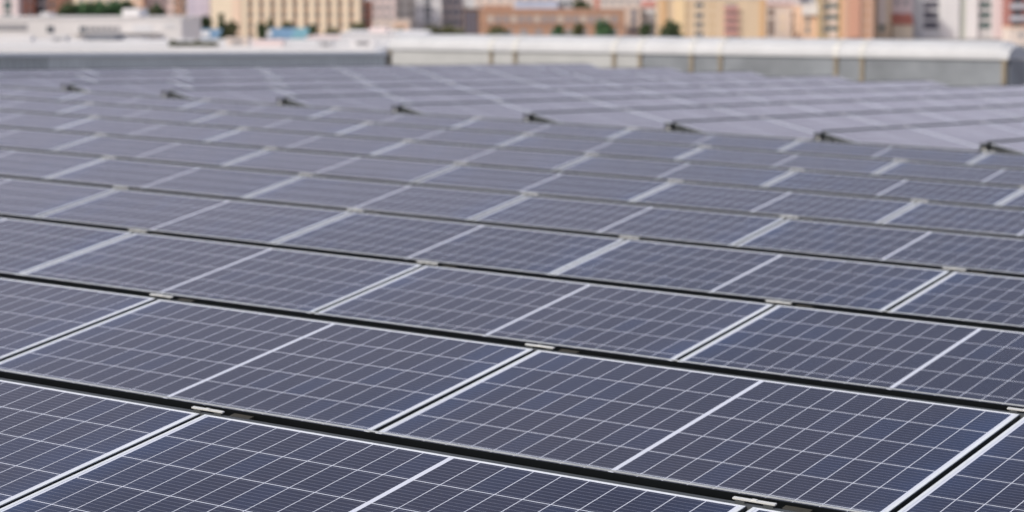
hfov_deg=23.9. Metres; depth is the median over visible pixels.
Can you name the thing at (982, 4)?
window
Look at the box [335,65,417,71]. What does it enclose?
solar panel
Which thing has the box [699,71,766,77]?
solar panel
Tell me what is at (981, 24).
window
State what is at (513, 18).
window
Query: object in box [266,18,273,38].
tree
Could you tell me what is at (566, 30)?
window
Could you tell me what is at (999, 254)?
solar panel
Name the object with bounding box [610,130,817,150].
solar panel
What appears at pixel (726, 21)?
window
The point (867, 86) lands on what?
solar panel
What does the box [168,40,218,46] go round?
hedge
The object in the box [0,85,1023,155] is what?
wind deflector
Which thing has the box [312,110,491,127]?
solar panel
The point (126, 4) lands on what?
tree
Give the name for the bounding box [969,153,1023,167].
solar panel
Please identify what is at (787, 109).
solar panel
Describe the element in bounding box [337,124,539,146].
solar panel
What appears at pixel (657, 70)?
solar panel
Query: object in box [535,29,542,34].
window
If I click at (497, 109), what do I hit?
solar panel
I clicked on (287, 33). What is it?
canopy
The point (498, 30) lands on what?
tree
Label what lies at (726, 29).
window
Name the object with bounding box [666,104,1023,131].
wind deflector
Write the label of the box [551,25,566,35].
tree
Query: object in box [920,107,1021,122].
solar panel
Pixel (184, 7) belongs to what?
apartment house
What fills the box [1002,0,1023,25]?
apartment house
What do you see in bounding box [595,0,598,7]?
chimney stack
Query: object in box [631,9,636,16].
window
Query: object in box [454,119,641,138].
solar panel
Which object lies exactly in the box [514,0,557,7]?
metal roof hall
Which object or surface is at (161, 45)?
hall
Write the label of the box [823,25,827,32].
window
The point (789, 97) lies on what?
solar panel
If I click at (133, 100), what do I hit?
solar panel
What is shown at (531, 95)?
solar panel
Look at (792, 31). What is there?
window
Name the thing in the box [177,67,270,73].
solar panel
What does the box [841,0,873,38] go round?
terracotta tower
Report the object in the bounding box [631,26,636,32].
window
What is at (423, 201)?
solar panel
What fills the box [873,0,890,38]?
apartment house
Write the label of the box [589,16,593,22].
window
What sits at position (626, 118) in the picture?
solar panel
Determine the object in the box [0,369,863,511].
wind deflector
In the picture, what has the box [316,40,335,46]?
air handler
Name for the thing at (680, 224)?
solar panel
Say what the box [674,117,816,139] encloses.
solar panel
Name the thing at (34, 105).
solar panel
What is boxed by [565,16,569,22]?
window
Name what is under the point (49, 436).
solar panel
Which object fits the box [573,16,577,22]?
window
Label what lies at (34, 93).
solar panel
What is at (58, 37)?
air handler
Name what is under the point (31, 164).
solar panel
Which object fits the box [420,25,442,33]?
tree
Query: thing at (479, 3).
apartment house
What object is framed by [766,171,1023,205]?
solar panel
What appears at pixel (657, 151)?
solar panel
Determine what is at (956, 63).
parapet wall
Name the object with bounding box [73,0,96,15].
tree
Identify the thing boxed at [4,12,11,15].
window
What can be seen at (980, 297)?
solar panel
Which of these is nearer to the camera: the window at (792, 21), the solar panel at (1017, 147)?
the solar panel at (1017, 147)
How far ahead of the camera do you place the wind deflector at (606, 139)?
19.85 m
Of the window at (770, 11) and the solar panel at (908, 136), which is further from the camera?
the window at (770, 11)
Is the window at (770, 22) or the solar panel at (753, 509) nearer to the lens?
the solar panel at (753, 509)
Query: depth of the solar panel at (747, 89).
32.87 m
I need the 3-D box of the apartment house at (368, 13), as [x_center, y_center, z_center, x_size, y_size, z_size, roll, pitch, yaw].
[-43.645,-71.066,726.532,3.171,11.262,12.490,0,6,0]
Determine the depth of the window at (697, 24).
705.77 m
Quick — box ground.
[787,38,1023,59]
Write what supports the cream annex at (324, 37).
on the ground
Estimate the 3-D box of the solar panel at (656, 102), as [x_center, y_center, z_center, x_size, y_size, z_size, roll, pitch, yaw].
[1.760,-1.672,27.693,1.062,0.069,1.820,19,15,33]
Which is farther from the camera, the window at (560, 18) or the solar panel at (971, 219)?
the window at (560, 18)
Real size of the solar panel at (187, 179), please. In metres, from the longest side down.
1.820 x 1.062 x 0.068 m
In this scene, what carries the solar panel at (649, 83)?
on the roof deck
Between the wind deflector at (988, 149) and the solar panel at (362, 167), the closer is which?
the solar panel at (362, 167)
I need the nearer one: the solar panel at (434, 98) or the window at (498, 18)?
the solar panel at (434, 98)
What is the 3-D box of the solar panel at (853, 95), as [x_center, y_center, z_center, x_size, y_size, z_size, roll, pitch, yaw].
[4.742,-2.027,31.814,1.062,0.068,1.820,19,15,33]
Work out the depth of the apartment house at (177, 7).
729.34 m
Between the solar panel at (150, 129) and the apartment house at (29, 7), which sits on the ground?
the apartment house at (29, 7)
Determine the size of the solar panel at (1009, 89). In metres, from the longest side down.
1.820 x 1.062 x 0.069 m
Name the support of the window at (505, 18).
in the brick building at (530, 21)
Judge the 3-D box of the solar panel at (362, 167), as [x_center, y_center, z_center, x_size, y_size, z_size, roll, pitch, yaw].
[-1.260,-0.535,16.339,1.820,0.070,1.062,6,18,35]
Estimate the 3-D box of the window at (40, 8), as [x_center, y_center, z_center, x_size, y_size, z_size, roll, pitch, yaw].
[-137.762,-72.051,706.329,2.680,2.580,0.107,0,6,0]
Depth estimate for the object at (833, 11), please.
713.56 m
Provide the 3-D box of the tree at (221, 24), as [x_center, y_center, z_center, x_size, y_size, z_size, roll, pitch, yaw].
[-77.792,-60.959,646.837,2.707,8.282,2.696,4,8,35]
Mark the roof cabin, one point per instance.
(136, 38)
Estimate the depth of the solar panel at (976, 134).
23.51 m
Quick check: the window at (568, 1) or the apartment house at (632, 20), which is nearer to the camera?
the apartment house at (632, 20)
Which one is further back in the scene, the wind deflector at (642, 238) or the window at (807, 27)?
the window at (807, 27)
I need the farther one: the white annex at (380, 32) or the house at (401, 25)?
the house at (401, 25)
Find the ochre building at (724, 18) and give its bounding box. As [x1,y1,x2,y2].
[656,0,765,37]
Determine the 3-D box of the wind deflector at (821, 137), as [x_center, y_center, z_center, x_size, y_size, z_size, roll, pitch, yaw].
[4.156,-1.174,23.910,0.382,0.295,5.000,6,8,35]
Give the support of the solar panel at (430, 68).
on the roof deck
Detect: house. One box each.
[0,0,22,15]
[23,0,36,15]
[37,0,47,15]
[48,0,65,13]
[73,0,131,3]
[132,0,144,8]
[145,0,173,15]
[174,0,181,15]
[182,0,186,15]
[187,0,210,26]
[364,0,474,7]
[364,1,372,27]
[371,0,395,26]
[372,19,411,29]
[394,23,408,29]
[396,0,415,29]
[416,0,440,29]
[441,0,462,32]
[475,0,594,7]
[557,0,573,7]
[599,0,639,8]
[623,6,640,36]
[640,0,655,35]
[766,0,799,3]
[766,4,794,37]
[794,4,817,38]
[799,0,815,3]
[816,0,841,38]
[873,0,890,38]
[891,0,913,38]
[1001,26,1023,43]
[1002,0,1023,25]
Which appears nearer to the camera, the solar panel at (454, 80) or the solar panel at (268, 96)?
the solar panel at (268, 96)
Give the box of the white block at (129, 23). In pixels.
[0,9,201,38]
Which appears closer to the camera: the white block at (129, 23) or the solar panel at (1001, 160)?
the solar panel at (1001, 160)
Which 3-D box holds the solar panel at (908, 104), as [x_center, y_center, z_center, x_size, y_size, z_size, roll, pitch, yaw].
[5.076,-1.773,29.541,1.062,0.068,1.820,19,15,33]
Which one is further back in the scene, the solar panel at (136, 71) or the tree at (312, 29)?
the tree at (312, 29)
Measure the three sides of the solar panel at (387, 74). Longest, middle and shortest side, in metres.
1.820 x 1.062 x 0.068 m
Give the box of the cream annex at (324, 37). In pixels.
[305,35,340,38]
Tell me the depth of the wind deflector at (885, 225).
13.86 m
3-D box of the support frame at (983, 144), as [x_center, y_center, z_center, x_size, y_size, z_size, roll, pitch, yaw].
[4.354,-0.790,20.561,1.380,0.304,0.046,6,8,35]
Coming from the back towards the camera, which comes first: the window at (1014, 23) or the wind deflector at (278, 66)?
the window at (1014, 23)
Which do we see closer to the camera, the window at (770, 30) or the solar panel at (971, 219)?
the solar panel at (971, 219)
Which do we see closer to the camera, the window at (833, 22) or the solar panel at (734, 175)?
the solar panel at (734, 175)
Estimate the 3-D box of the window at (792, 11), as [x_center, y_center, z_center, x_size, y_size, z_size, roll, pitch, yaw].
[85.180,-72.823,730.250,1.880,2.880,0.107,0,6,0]
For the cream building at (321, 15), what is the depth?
701.55 m
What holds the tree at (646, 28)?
on the ground
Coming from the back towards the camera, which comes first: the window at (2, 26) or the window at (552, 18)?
the window at (552, 18)
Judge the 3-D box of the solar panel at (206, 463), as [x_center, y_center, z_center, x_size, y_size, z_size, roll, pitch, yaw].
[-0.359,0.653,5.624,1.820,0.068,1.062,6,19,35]
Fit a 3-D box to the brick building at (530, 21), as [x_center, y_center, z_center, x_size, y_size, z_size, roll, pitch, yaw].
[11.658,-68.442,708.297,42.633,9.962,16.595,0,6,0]
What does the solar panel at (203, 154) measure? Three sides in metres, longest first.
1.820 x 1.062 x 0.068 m
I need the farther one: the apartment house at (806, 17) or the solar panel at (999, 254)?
the apartment house at (806, 17)
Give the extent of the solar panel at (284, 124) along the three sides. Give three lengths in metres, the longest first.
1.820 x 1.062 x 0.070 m
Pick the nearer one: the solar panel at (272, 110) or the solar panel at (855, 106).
the solar panel at (272, 110)
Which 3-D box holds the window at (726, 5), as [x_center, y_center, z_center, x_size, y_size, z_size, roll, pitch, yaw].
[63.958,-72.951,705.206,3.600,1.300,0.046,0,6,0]
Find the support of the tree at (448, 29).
on the ground
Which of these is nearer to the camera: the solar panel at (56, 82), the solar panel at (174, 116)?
the solar panel at (174, 116)
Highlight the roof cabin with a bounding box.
[124,37,148,38]
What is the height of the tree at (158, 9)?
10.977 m
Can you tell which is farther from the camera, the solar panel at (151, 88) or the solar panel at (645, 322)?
the solar panel at (151, 88)
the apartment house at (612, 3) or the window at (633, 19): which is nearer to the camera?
the window at (633, 19)
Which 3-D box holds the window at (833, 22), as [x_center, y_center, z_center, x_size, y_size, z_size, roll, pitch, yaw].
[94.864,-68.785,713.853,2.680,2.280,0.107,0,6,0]
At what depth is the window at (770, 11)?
730.13 m
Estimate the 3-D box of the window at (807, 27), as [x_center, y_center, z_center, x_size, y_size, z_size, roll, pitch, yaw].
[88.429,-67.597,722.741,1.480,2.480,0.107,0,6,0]
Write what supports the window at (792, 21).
in the apartment house at (780, 20)
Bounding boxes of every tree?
[56,3,79,15]
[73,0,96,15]
[86,0,109,15]
[106,0,123,15]
[120,0,135,12]
[144,6,157,15]
[152,2,166,15]
[201,14,213,28]
[217,13,225,38]
[224,19,241,37]
[256,22,267,38]
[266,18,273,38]
[280,21,294,27]
[306,24,320,35]
[324,27,340,34]
[348,21,368,29]
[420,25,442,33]
[437,24,466,33]
[485,25,510,34]
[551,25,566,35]
[569,23,585,35]
[571,0,592,7]
[593,18,615,35]
[637,22,653,36]
[658,18,684,36]
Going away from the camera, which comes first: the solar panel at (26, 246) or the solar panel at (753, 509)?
the solar panel at (753, 509)
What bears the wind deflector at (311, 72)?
on the roof deck
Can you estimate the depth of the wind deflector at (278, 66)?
34.97 m
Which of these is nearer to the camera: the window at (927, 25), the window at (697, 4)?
the window at (697, 4)
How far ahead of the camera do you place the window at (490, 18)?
700.28 m
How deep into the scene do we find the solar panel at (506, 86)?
31.02 m
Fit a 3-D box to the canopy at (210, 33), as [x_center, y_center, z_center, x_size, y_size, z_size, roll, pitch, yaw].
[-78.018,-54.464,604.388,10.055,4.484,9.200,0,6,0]
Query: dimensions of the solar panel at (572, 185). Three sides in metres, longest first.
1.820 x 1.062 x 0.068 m
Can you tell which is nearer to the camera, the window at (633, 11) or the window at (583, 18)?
the window at (583, 18)
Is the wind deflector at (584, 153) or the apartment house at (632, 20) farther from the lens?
the apartment house at (632, 20)
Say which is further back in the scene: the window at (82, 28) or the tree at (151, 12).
the tree at (151, 12)
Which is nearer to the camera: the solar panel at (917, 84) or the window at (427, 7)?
the solar panel at (917, 84)
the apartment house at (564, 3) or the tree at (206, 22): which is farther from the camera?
the apartment house at (564, 3)
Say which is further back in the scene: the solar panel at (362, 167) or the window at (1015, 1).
the window at (1015, 1)
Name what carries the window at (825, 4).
in the apartment house at (829, 23)
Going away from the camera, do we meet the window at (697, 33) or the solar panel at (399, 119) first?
the solar panel at (399, 119)
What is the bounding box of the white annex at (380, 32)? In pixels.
[339,27,431,38]
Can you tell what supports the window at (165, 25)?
in the white block at (129, 23)
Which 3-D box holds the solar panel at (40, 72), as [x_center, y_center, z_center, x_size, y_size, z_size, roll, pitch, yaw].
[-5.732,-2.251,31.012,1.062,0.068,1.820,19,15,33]
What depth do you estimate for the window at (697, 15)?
705.42 m
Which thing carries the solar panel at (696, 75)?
on the roof deck
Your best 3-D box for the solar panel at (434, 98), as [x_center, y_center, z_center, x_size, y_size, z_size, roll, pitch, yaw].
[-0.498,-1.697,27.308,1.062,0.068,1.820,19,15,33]
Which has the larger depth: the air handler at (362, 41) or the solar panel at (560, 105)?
the air handler at (362, 41)
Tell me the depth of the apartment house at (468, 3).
831.50 m
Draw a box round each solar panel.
[0,69,94,75]
[0,75,94,89]
[0,87,97,100]
[0,98,99,113]
[0,111,106,129]
[0,128,116,150]
[0,149,126,178]
[0,178,142,217]
[0,218,163,274]
[0,278,194,361]
[0,300,579,432]
[0,380,253,508]
[0,414,812,511]
[22,233,457,313]
[37,190,378,243]
[49,159,325,197]
[54,136,287,165]
[56,118,249,141]
[59,93,217,108]
[61,104,236,123]
[69,81,188,96]
[81,74,193,81]
[86,67,188,74]
[169,87,293,103]
[175,79,284,88]
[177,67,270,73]
[178,72,279,80]
[181,101,340,117]
[191,114,382,134]
[207,129,424,154]
[225,150,479,182]
[245,176,552,219]
[259,66,346,72]
[268,72,357,78]
[269,78,372,86]
[275,85,385,95]
[276,212,656,274]
[285,94,407,111]
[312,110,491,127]
[317,266,813,361]
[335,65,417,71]
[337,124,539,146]
[347,71,436,77]
[357,77,453,84]
[369,83,473,93]
[370,142,609,170]
[378,350,1023,511]
[386,92,499,103]
[400,101,530,120]
[405,65,479,70]
[418,165,695,201]
[424,70,504,76]
[436,77,525,83]
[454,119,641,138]
[455,82,551,91]
[471,196,813,245]
[473,64,542,69]
[479,89,582,100]
[493,69,566,74]
[499,135,721,159]
[500,98,615,112]
[510,74,594,81]
[532,80,618,89]
[532,109,668,129]
[533,63,599,68]
[555,240,985,311]
[557,68,626,73]
[557,156,816,186]
[562,88,657,97]
[578,73,653,80]
[589,96,695,108]
[605,79,685,87]
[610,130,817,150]
[617,67,684,72]
[628,106,748,122]
[634,182,942,223]
[638,86,727,95]
[641,72,712,78]
[669,78,748,85]
[669,94,767,105]
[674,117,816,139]
[677,305,1023,406]
[679,148,918,174]
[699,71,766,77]
[707,84,789,93]
[714,103,822,117]
[731,77,801,84]
[738,219,1023,273]
[744,92,831,102]
[747,507,779,511]
[765,113,885,132]
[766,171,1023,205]
[768,83,846,91]
[781,141,1000,163]
[787,76,854,82]
[791,100,888,113]
[809,90,893,100]
[823,126,979,150]
[829,81,902,89]
[847,110,956,126]
[860,97,951,110]
[871,88,948,97]
[877,162,1023,185]
[881,80,950,88]
[882,202,1023,235]
[889,272,1023,326]
[898,417,1023,511]
[911,121,1023,146]
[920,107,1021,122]
[925,95,1009,107]
[927,86,998,95]
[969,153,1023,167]
[977,85,1023,93]
[981,95,1023,104]
[985,106,1023,118]
[987,121,1023,132]
[990,141,1023,153]
[1000,191,1023,207]
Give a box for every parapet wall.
[0,51,391,69]
[387,34,1023,86]
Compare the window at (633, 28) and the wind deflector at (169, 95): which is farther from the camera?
the window at (633, 28)
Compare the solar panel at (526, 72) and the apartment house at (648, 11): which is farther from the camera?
the apartment house at (648, 11)
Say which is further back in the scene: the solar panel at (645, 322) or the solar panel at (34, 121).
the solar panel at (34, 121)
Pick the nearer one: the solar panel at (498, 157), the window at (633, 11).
the solar panel at (498, 157)
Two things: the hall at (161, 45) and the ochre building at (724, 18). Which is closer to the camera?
the hall at (161, 45)
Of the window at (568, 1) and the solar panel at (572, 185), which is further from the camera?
the window at (568, 1)
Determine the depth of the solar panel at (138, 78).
30.23 m
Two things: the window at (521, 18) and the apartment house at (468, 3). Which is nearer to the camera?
the window at (521, 18)
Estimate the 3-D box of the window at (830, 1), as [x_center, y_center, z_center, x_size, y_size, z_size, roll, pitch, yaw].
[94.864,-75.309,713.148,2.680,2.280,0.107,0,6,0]
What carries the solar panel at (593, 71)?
on the roof deck
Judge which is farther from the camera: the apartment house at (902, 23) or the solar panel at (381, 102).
the apartment house at (902, 23)
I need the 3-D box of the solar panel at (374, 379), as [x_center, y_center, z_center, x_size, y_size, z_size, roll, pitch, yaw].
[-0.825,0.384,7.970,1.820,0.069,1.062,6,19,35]
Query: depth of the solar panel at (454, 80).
33.34 m
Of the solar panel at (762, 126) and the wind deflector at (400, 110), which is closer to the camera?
the solar panel at (762, 126)
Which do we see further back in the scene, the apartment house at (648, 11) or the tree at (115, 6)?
the apartment house at (648, 11)
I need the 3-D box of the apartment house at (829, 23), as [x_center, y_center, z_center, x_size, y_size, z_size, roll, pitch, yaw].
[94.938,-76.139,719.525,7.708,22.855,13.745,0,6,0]
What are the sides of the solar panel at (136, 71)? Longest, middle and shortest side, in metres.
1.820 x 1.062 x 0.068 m
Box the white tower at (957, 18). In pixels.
[912,0,1002,37]
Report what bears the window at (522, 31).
in the brick building at (530, 21)
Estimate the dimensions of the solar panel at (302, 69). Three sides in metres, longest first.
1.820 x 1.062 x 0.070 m
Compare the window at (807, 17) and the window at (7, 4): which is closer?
the window at (7, 4)
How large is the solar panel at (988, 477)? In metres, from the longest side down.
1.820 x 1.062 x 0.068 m
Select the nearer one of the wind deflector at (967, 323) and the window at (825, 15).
the wind deflector at (967, 323)
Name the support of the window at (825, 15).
in the apartment house at (829, 23)
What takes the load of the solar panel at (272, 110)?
on the roof deck
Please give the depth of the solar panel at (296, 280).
10.38 m
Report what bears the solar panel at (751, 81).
on the roof deck
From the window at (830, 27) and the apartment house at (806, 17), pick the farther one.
the apartment house at (806, 17)
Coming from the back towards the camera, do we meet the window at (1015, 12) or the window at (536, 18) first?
the window at (1015, 12)
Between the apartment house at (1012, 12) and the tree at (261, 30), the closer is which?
the tree at (261, 30)
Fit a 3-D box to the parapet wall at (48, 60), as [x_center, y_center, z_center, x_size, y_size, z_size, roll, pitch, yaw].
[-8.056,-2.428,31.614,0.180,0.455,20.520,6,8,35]
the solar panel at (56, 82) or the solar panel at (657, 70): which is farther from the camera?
the solar panel at (657, 70)
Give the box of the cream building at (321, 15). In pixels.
[210,0,363,38]
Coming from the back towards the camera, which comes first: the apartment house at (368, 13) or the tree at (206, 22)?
the apartment house at (368, 13)
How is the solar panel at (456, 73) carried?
on the roof deck
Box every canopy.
[201,29,221,38]
[267,28,308,38]
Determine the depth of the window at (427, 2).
731.56 m
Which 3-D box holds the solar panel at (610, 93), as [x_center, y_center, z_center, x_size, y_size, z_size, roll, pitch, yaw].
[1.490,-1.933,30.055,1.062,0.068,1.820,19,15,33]
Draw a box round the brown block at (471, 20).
[462,8,479,34]
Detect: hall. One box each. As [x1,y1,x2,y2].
[0,39,396,51]
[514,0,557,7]
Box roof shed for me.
[83,35,124,39]
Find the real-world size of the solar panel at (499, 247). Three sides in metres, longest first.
1.820 x 1.062 x 0.070 m
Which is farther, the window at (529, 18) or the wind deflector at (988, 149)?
the window at (529, 18)
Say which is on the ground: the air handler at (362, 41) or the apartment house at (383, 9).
the apartment house at (383, 9)
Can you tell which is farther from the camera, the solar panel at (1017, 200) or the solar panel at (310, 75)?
the solar panel at (310, 75)
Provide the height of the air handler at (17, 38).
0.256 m
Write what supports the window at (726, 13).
in the ochre building at (724, 18)
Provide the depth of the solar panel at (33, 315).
8.81 m
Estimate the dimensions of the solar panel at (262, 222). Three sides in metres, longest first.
1.820 x 1.062 x 0.069 m
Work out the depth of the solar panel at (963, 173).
17.48 m
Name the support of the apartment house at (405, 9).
on the ground
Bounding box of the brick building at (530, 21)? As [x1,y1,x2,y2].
[479,5,625,35]
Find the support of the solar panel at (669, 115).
on the roof deck
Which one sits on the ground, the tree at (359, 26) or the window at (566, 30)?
the tree at (359, 26)
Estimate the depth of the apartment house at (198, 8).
716.44 m
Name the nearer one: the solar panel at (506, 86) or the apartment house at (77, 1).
the solar panel at (506, 86)
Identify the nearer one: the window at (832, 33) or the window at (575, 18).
the window at (575, 18)
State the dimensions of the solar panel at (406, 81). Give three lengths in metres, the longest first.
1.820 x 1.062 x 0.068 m
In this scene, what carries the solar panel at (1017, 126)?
on the roof deck
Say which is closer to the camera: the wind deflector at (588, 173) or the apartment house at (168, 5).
the wind deflector at (588, 173)
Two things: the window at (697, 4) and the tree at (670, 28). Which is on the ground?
the tree at (670, 28)
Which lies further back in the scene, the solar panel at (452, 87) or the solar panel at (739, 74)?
the solar panel at (739, 74)
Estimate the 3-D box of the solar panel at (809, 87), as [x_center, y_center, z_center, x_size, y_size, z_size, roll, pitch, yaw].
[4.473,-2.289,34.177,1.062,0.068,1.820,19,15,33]
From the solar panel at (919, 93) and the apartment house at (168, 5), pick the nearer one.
the solar panel at (919, 93)
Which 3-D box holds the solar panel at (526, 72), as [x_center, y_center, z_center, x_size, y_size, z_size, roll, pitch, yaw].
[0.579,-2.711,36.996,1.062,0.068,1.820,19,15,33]
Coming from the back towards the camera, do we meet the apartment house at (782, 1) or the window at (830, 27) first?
the apartment house at (782, 1)
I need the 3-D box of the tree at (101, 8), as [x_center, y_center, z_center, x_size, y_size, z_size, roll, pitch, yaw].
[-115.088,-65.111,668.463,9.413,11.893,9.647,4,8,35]
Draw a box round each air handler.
[0,36,35,40]
[48,35,70,40]
[225,37,250,45]
[251,39,285,46]
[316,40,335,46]
[349,38,377,45]
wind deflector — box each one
[0,63,576,70]
[0,67,666,76]
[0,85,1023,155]
[0,96,1023,169]
[0,109,1023,187]
[0,125,1023,210]
[0,146,1023,239]
[0,174,1023,278]
[0,213,1023,332]
[0,271,1023,419]
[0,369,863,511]
[65,71,748,90]
[166,75,833,97]
[281,80,926,105]
[396,85,1019,112]
[525,93,1023,121]
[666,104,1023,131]
[816,119,1023,141]
[978,138,1023,152]
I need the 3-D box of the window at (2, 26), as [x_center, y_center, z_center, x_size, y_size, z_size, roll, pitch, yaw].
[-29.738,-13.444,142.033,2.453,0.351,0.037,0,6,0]
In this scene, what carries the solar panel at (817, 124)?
on the roof deck
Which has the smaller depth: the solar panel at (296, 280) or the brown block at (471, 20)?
the solar panel at (296, 280)
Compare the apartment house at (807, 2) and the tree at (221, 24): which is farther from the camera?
the apartment house at (807, 2)
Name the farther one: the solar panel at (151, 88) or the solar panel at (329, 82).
the solar panel at (329, 82)
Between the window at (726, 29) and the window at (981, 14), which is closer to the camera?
the window at (726, 29)
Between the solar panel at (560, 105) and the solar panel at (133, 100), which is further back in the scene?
the solar panel at (560, 105)
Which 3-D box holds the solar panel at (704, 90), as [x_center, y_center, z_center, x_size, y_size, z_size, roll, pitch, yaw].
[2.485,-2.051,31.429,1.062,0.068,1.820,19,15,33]
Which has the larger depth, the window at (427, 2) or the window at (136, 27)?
the window at (427, 2)
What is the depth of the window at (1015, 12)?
716.88 m
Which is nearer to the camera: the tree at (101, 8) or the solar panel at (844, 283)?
the solar panel at (844, 283)
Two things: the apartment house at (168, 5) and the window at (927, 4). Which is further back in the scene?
the apartment house at (168, 5)
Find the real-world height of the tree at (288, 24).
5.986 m
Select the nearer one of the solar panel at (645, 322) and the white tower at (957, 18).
the solar panel at (645, 322)
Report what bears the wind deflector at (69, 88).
on the roof deck
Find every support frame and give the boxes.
[523,113,530,120]
[664,122,672,129]
[814,132,822,139]
[979,142,989,150]
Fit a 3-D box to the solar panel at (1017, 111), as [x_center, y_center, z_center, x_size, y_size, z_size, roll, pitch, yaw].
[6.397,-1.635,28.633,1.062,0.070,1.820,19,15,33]
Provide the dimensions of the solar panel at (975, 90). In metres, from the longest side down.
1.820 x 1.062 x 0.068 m
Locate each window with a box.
[0,24,26,29]
[4,1,11,9]
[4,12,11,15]
[37,5,44,13]
[47,26,53,31]
[80,26,85,31]
[133,24,152,30]
[164,24,174,27]
[424,0,430,4]
[424,5,430,14]
[424,15,430,24]
[488,16,492,22]
[496,16,500,22]
[503,16,508,22]
[511,16,515,22]
[519,16,523,22]
[520,29,527,34]
[527,16,531,22]
[534,16,538,22]
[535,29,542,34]
[542,16,546,22]
[550,16,554,22]
[558,16,562,22]
[560,0,564,6]
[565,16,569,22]
[565,29,571,34]
[566,0,570,6]
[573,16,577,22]
[581,16,585,22]
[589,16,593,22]
[612,16,616,22]
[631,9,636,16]
[631,17,636,24]
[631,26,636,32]
[695,2,703,7]
[695,13,702,17]
[695,22,702,26]
[695,31,702,35]
[725,4,736,6]
[725,12,736,14]
[725,20,736,22]
[725,28,736,30]
[768,9,774,16]
[768,20,773,27]
[768,28,773,34]
[791,10,794,19]
[791,20,794,29]
[791,27,794,36]
[806,16,809,23]
[806,26,809,33]
[823,3,827,10]
[823,14,827,21]
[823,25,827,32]
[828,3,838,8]
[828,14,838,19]
[828,25,838,30]
[829,0,837,4]
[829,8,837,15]
[829,19,837,26]
[829,30,837,37]
[879,25,883,30]
[923,22,937,28]
[924,1,938,8]
[924,11,937,18]
[979,12,990,17]
[979,22,990,27]
[980,2,990,7]
[1013,10,1020,15]
[1013,22,1020,25]
[1014,0,1021,3]
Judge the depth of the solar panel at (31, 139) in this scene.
18.25 m
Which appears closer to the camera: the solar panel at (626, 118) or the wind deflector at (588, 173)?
the wind deflector at (588, 173)
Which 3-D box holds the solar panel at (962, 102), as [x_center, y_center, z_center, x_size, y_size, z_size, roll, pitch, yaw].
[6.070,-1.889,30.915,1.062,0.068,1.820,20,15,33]
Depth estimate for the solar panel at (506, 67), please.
39.34 m
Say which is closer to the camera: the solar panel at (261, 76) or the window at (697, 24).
the solar panel at (261, 76)
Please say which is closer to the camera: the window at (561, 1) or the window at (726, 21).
the window at (726, 21)
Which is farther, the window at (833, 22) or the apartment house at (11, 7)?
the window at (833, 22)
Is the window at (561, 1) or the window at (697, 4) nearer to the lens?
the window at (697, 4)
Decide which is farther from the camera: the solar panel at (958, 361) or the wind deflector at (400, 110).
the wind deflector at (400, 110)
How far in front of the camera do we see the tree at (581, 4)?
733.81 m
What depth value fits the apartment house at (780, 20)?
730.50 m
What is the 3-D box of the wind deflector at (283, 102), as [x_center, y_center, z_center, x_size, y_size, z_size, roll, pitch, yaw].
[1.946,-2.091,31.791,0.382,0.295,15.200,6,8,35]
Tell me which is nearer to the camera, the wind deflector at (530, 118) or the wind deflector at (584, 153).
the wind deflector at (584, 153)
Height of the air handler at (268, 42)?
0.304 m
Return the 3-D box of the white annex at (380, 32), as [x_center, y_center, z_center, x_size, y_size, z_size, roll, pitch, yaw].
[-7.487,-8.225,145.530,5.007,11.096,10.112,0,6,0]
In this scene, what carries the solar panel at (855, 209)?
on the roof deck
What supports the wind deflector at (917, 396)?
on the roof deck
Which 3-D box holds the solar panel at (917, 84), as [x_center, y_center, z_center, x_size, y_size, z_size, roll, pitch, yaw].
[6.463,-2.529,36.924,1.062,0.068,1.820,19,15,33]
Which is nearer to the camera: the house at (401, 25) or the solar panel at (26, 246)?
the solar panel at (26, 246)
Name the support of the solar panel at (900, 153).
on the roof deck
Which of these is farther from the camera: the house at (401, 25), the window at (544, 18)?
the window at (544, 18)
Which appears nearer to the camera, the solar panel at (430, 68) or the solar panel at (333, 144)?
the solar panel at (333, 144)
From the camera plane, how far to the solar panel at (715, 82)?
35.16 m
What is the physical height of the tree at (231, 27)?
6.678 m
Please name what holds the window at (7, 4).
in the apartment house at (11, 7)
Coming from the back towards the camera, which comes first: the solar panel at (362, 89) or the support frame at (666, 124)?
the solar panel at (362, 89)
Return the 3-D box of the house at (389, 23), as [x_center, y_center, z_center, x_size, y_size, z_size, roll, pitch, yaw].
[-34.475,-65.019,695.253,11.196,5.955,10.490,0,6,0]
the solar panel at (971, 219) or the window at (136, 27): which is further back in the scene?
the window at (136, 27)
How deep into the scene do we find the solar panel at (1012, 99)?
32.03 m
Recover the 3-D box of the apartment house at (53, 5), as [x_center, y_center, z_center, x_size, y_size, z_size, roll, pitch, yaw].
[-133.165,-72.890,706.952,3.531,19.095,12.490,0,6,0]
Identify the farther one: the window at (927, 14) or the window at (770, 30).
the window at (770, 30)
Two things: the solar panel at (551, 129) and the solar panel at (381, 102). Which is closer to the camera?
the solar panel at (551, 129)
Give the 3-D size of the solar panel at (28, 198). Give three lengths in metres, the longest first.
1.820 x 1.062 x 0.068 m
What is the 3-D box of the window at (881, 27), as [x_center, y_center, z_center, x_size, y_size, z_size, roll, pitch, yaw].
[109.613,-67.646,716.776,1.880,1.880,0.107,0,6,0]
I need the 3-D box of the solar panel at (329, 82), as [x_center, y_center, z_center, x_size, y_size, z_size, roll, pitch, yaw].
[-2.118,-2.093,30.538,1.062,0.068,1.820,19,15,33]
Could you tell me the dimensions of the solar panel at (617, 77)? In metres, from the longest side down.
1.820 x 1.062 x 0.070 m
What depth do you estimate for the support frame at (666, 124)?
22.64 m

